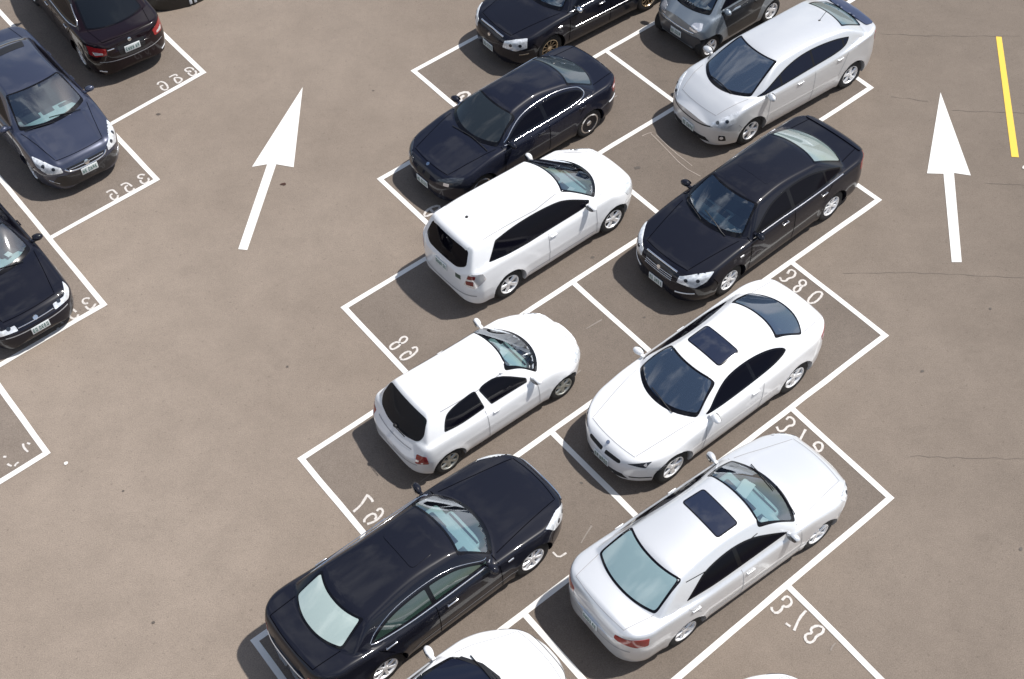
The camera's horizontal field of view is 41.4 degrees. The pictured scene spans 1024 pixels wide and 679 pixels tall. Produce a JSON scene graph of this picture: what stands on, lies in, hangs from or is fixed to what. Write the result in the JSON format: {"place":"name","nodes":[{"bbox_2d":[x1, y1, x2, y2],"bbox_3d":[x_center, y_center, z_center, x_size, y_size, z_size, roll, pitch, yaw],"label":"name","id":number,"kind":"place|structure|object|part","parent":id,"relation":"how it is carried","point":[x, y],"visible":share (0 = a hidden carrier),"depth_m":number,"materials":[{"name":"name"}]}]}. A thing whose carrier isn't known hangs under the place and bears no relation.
{"place":"outdoors","nodes":[
{"label":"outdoors","id":0,"kind":"place"},
{"bbox_2d":[0,0,885,678],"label":"bay asphalt","id":1,"kind":"structure","parent":0,"point":[426,310],"depth_m":24.02,"materials":[{"name":"grey asphalt"}]},
{"bbox_2d":[3,442,29,466],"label":"stall number","id":2,"kind":"object","parent":1,"relation":"on","point":[24,448],"visible":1,"depth_m":22.47,"materials":[{"name":"paint"}]},
{"bbox_2d":[0,203,73,348],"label":"parked car","id":3,"kind":"object","parent":1,"relation":"on","point":[36,297],"visible":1,"depth_m":23.76,"materials":[{"name":"black metal"}]},
{"bbox_3d":[-9.000,-2.078,24.333,0.165,0.282,0.831,-36,58,-24],"label":"side window","id":4,"kind":"part","parent":3,"relation":"part of","materials":[{"name":"black glass"}]},
{"bbox_2d":[0,26,118,188],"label":"parked car","id":5,"kind":"object","parent":1,"relation":"on","point":[57,129],"visible":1,"depth_m":26.31,"materials":[{"name":"blue metal"}]},
{"bbox_3d":[-9.902,-4.522,26.293,0.157,0.302,0.928,-31,56,-22],"label":"side window","id":6,"kind":"part","parent":5,"relation":"part of","materials":[{"name":"black glass"}]},
{"bbox_3d":[-10.399,-5.875,27.344,1.249,0.358,0.719,-33,57,-22],"label":"rear window","id":7,"kind":"part","parent":5,"relation":"part of","materials":[{"name":"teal glass"}]},
{"bbox_3d":[-9.536,-5.873,27.360,0.160,0.272,1.136,-33,57,-22],"label":"side window","id":8,"kind":"part","parent":5,"relation":"part of","materials":[{"name":"black glass"}]},
{"bbox_3d":[-8.830,-5.212,26.815,0.157,0.302,0.928,-34,57,-23],"label":"side window","id":9,"kind":"part","parent":5,"relation":"part of","materials":[{"name":"black glass"}]},
{"bbox_2d":[56,297,95,328],"bbox_3d":[-7.890,-0.477,24.381,0.836,0.003,0.338,-38,59,-25],"label":"stall number","id":10,"kind":"object","parent":1,"relation":"on","point":[86,307],"visible":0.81,"depth_m":24.44,"materials":[{"name":"paint"}]},
{"bbox_2d":[33,0,164,74],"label":"parked car","id":11,"kind":"object","parent":1,"relation":"on","point":[104,37],"visible":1,"depth_m":28.06,"materials":[{"name":"black metal"}]},
{"bbox_3d":[-9.291,-6.905,28.238,0.165,0.255,1.134,-30,55,-20],"label":"side window","id":12,"kind":"part","parent":11,"relation":"part of","materials":[{"name":"black glass"}]},
{"bbox_3d":[-8.393,-6.912,28.138,1.250,0.348,0.873,-30,55,-20],"label":"rear window","id":13,"kind":"part","parent":11,"relation":"part of","materials":[{"name":"black glass"}]},
{"bbox_2d":[106,174,149,199],"bbox_3d":[-7.471,-2.981,26.425,0.861,0.003,0.342,-33,56,-22],"label":"stall number","id":14,"kind":"object","parent":1,"relation":"on","point":[125,188],"visible":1,"depth_m":26.39,"materials":[{"name":"paint"}]},
{"bbox_2d":[157,67,196,90],"bbox_3d":[-7.025,-5.482,28.465,0.870,0.004,0.350,-34,57,-23],"label":"stall number","id":15,"kind":"object","parent":1,"relation":"on","point":[166,84],"visible":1,"depth_m":28.46,"materials":[{"name":"paint"}]},
{"bbox_2d":[353,494,383,524],"bbox_3d":[-2.288,2.711,21.523,0.388,0.002,0.512,-35,57,-24],"label":"stall number","id":16,"kind":"object","parent":1,"relation":"on","point":[368,515],"visible":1,"depth_m":21.50,"materials":[{"name":"paint"}]},
{"bbox_2d":[389,336,417,359],"bbox_3d":[-1.883,0.157,23.608,0.401,0.001,0.494,-32,56,-22],"label":"stall number","id":17,"kind":"object","parent":1,"relation":"on","point":[399,342],"visible":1,"depth_m":23.62,"materials":[{"name":"paint"}]},
{"bbox_2d":[265,454,562,678],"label":"parked car","id":18,"kind":"object","parent":1,"relation":"on","point":[380,599],"visible":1,"depth_m":19.41,"materials":[{"name":"black metal"}]},
{"bbox_3d":[-2.617,3.818,19.027,0.619,0.277,1.131,-33,57,-23],"label":"rear window","id":19,"kind":"part","parent":18,"relation":"part of","materials":[{"name":"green glass"}]},
{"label":"side window","id":20,"kind":"part","parent":18,"relation":"part of","materials":[{"name":"grey glass"}]},
{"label":"side window","id":21,"kind":"part","parent":18,"relation":"part of","materials":[{"name":"grey glass"}]},
{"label":"side window","id":22,"kind":"part","parent":18,"relation":"part of","materials":[{"name":"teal glass"}]},
{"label":"side window","id":23,"kind":"part","parent":18,"relation":"part of","materials":[{"name":"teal glass"}]},
{"bbox_2d":[423,205,440,216],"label":"stall number","id":24,"kind":"object","parent":1,"relation":"on","point":[430,209],"visible":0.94,"depth_m":25.74,"materials":[{"name":"paint"}]},
{"bbox_2d":[0,0,893,678],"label":"parking lines","id":25,"kind":"object","parent":1,"relation":"on","point":[692,664],"visible":0.53,"depth_m":23.19,"materials":[{"name":"white paint"}]},
{"bbox_2d":[457,91,470,101],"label":"stall number","id":26,"kind":"object","parent":1,"relation":"on","point":[462,96],"visible":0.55,"depth_m":27.85,"materials":[{"name":"paint"}]},
{"bbox_2d":[373,313,579,473],"bbox_3d":[-0.509,0.636,22.241,3.683,1.430,1.771,-32,56,-22],"label":"parked car","id":27,"kind":"object","parent":1,"relation":"on","point":[439,412],"visible":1,"depth_m":21.63,"materials":[{"name":"white metal"}]},
{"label":"rear window","id":28,"kind":"part","parent":27,"relation":"part of","materials":[{"name":"black glass"}]},
{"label":"side window","id":29,"kind":"part","parent":27,"relation":"part of","materials":[{"name":"black glass"}]},
{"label":"side window","id":30,"kind":"part","parent":27,"relation":"part of","materials":[{"name":"black glass"}]},
{"bbox_2d":[407,629,565,678],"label":"parked car","id":31,"kind":"object","parent":1,"relation":"on","point":[506,654],"visible":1,"depth_m":18.84,"materials":[{"name":"white metal"}]},
{"bbox_2d":[408,45,614,200],"bbox_3d":[0.012,-4.322,26.317,4.491,1.405,1.947,-33,57,-23],"label":"parked car","id":32,"kind":"object","parent":1,"relation":"on","point":[536,107],"visible":0.97,"depth_m":25.78,"materials":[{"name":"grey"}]},
{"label":"side window","id":33,"kind":"part","parent":32,"relation":"part of","materials":[{"name":"black glass"}]},
{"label":"rear window","id":34,"kind":"part","parent":32,"relation":"part of","materials":[{"name":"blue glass"}]},
{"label":"side window","id":35,"kind":"part","parent":32,"relation":"part of","materials":[{"name":"black glass"}]},
{"bbox_2d":[423,148,631,302],"bbox_3d":[0.371,-2.341,24.581,4.181,1.545,1.950,-33,57,-22],"label":"parked car","id":36,"kind":"object","parent":1,"relation":"on","point":[501,235],"visible":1,"depth_m":23.85,"materials":[{"name":"white metal"}]},
{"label":"rear window","id":37,"kind":"part","parent":36,"relation":"part of","materials":[{"name":"black glass"}]},
{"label":"side window","id":38,"kind":"part","parent":36,"relation":"part of","materials":[{"name":"black glass"}]},
{"bbox_2d":[475,0,656,63],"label":"parked car","id":39,"kind":"object","parent":1,"relation":"on","point":[517,31],"visible":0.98,"depth_m":28.06,"materials":[{"name":"black metal"}]},
{"bbox_2d":[420,95,835,650],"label":"asphalt scuffs","id":40,"kind":"object","parent":1,"relation":"on","point":[832,646],"visible":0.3,"depth_m":21.86,"materials":[{"name":"grey asphalt"}]},
{"bbox_2d":[642,132,699,175],"bbox_3d":[3.172,-3.637,26.519,0.243,0.001,1.593,-33,57,-23],"label":"scuff mark","id":41,"kind":"object","parent":1,"relation":"on","point":[672,150],"visible":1,"depth_m":26.55,"materials":[{"name":"grey asphalt"}]},
{"bbox_2d":[586,279,823,482],"bbox_3d":[3.166,0.564,22.173,4.561,1.389,1.988,-33,57,-22],"label":"parked car","id":42,"kind":"object","parent":1,"relation":"on","point":[664,410],"visible":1,"depth_m":21.65,"materials":[{"name":"white metal"}]},
{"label":"side window","id":43,"kind":"part","parent":42,"relation":"part of","materials":[{"name":"black glass"}]},
{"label":"side window","id":44,"kind":"part","parent":42,"relation":"part of","materials":[{"name":"black glass"}]},
{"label":"side window","id":45,"kind":"part","parent":42,"relation":"part of","materials":[{"name":"black glass"}]},
{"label":"side window","id":46,"kind":"part","parent":42,"relation":"part of","materials":[{"name":"black glass"}]},
{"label":"rear window","id":47,"kind":"part","parent":42,"relation":"part of","materials":[{"name":"blue glass"}]},
{"bbox_2d":[569,433,847,661],"bbox_3d":[3.002,2.888,20.244,4.721,1.424,1.994,-31,56,-21],"label":"parked car","id":48,"kind":"object","parent":1,"relation":"on","point":[674,566],"visible":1,"depth_m":19.60,"materials":[{"name":"white metal"}]},
{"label":"rear window","id":49,"kind":"part","parent":48,"relation":"part of","materials":[{"name":"teal glass"}]},
{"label":"side window","id":50,"kind":"part","parent":48,"relation":"part of","materials":[{"name":"black glass"}]},
{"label":"side window","id":51,"kind":"part","parent":48,"relation":"part of","materials":[{"name":"black glass"}]},
{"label":"side window","id":52,"kind":"part","parent":48,"relation":"part of","materials":[{"name":"black glass"}]},
{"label":"side window","id":53,"kind":"part","parent":48,"relation":"part of","materials":[{"name":"black glass"}]},
{"bbox_2d":[655,0,779,57],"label":"parked car","id":54,"kind":"object","parent":1,"relation":"on","point":[697,26],"visible":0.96,"depth_m":28.02,"materials":[{"name":"grey metal"}]},
{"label":"side window","id":55,"kind":"part","parent":54,"relation":"part of","materials":[{"name":"black glass"}]},
{"bbox_3d":[4.855,-6.788,28.212,1.420,0.704,0.101,-33,57,-23],"label":"door","id":56,"kind":"part","parent":54,"relation":"part of","materials":[{"name":"black metal"}]},
{"bbox_2d":[636,115,863,300],"bbox_3d":[4.332,-2.517,24.603,4.801,1.478,2.015,-35,57,-23],"label":"parked car","id":57,"kind":"object","parent":1,"relation":"on","point":[721,229],"visible":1,"depth_m":24.07,"materials":[{"name":"black metal"}]},
{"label":"side window","id":58,"kind":"part","parent":57,"relation":"part of","materials":[{"name":"black glass"}]},
{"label":"rear window","id":59,"kind":"part","parent":57,"relation":"part of","materials":[{"name":"green glass"}]},
{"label":"side window","id":60,"kind":"part","parent":57,"relation":"part of","materials":[{"name":"black glass"}]},
{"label":"side window","id":61,"kind":"part","parent":57,"relation":"part of","materials":[{"name":"black glass"}]},
{"bbox_2d":[673,0,875,144],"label":"parked car","id":62,"kind":"object","parent":1,"relation":"on","point":[744,88],"visible":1,"depth_m":26.39,"materials":[{"name":"white metal"}]},
{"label":"side window","id":63,"kind":"part","parent":62,"relation":"part of","materials":[{"name":"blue glass"}]},
{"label":"side window","id":64,"kind":"part","parent":62,"relation":"part of","materials":[{"name":"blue glass"}]},
{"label":"side window","id":65,"kind":"part","parent":62,"relation":"part of","materials":[{"name":"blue glass"}]},
{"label":"rear window","id":66,"kind":"part","parent":62,"relation":"part of","materials":[{"name":"teal glass"}]},
{"bbox_2d":[776,416,823,451],"bbox_3d":[4.730,1.583,22.157,0.390,0.001,0.832,-36,58,-24],"label":"stall number","id":67,"kind":"object","parent":1,"relation":"on","point":[802,435],"visible":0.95,"depth_m":22.22,"materials":[{"name":"paint"}]},
{"bbox_2d":[779,269,822,303],"bbox_3d":[5.168,-0.946,24.220,0.392,0.001,0.865,-32,56,-22],"label":"stall number","id":68,"kind":"object","parent":1,"relation":"on","point":[801,286],"visible":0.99,"depth_m":24.22,"materials":[{"name":"paint"}]},
{"bbox_2d":[0,0,1023,678],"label":"ground","id":69,"kind":"structure","parent":0,"point":[180,404],"depth_m":23.38,"materials":[{"name":"grey asphalt"}]},
{"bbox_2d":[147,0,202,10],"bbox_3d":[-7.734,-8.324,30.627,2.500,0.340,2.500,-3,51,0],"label":"parked car","id":70,"kind":"object","parent":69,"relation":"on","point":[163,5],"visible":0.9,"depth_m":29.89,"materials":[{"name":"black metal"}]},
{"bbox_2d":[238,87,302,249],"bbox_3d":[-4.678,-3.455,26.701,0.805,0.001,4.617,11,52,12],"label":"painted arrow","id":71,"kind":"object","parent":69,"relation":"on","point":[279,148],"visible":1,"depth_m":26.87,"materials":[{"name":"white paint"}]},
{"bbox_2d":[122,90,1022,623],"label":"oil spots","id":72,"kind":"object","parent":69,"relation":"on","point":[592,256],"visible":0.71,"depth_m":23.75,"materials":[{"name":"grey liquid"}]},
{"bbox_2d":[745,673,796,678],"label":"parked car","id":73,"kind":"object","parent":69,"relation":"on","point":[774,676],"visible":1,"depth_m":18.72,"materials":[{"name":"white metal"}]},
{"bbox_2d":[770,595,824,643],"bbox_3d":[4.229,4.140,20.072,0.404,0.002,0.814,-34,57,-23],"label":"stall number","id":74,"kind":"object","parent":69,"relation":"on","point":[798,620],"visible":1,"depth_m":20.01,"materials":[{"name":"paint"}]},
{"bbox_2d":[927,92,969,261],"bbox_3d":[8.360,-3.186,25.932,0.805,0.001,4.665,11,52,11],"label":"painted arrow","id":75,"kind":"object","parent":69,"relation":"on","point":[947,159],"visible":1,"depth_m":26.11,"materials":[{"name":"white paint"}]},
{"bbox_2d":[880,33,1023,458],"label":"asphalt cracks","id":76,"kind":"object","parent":69,"relation":"on","point":[964,274],"visible":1,"depth_m":24.36,"materials":[{"name":"black asphalt"}]},
{"bbox_2d":[996,36,1018,156],"bbox_3d":[9.970,-4.939,27.308,0.138,0.001,3.703,5,51,7],"label":"yellow line","id":77,"kind":"object","parent":69,"relation":"on","point":[1010,125],"visible":1,"depth_m":27.19,"materials":[{"name":"paint"}]}
]}

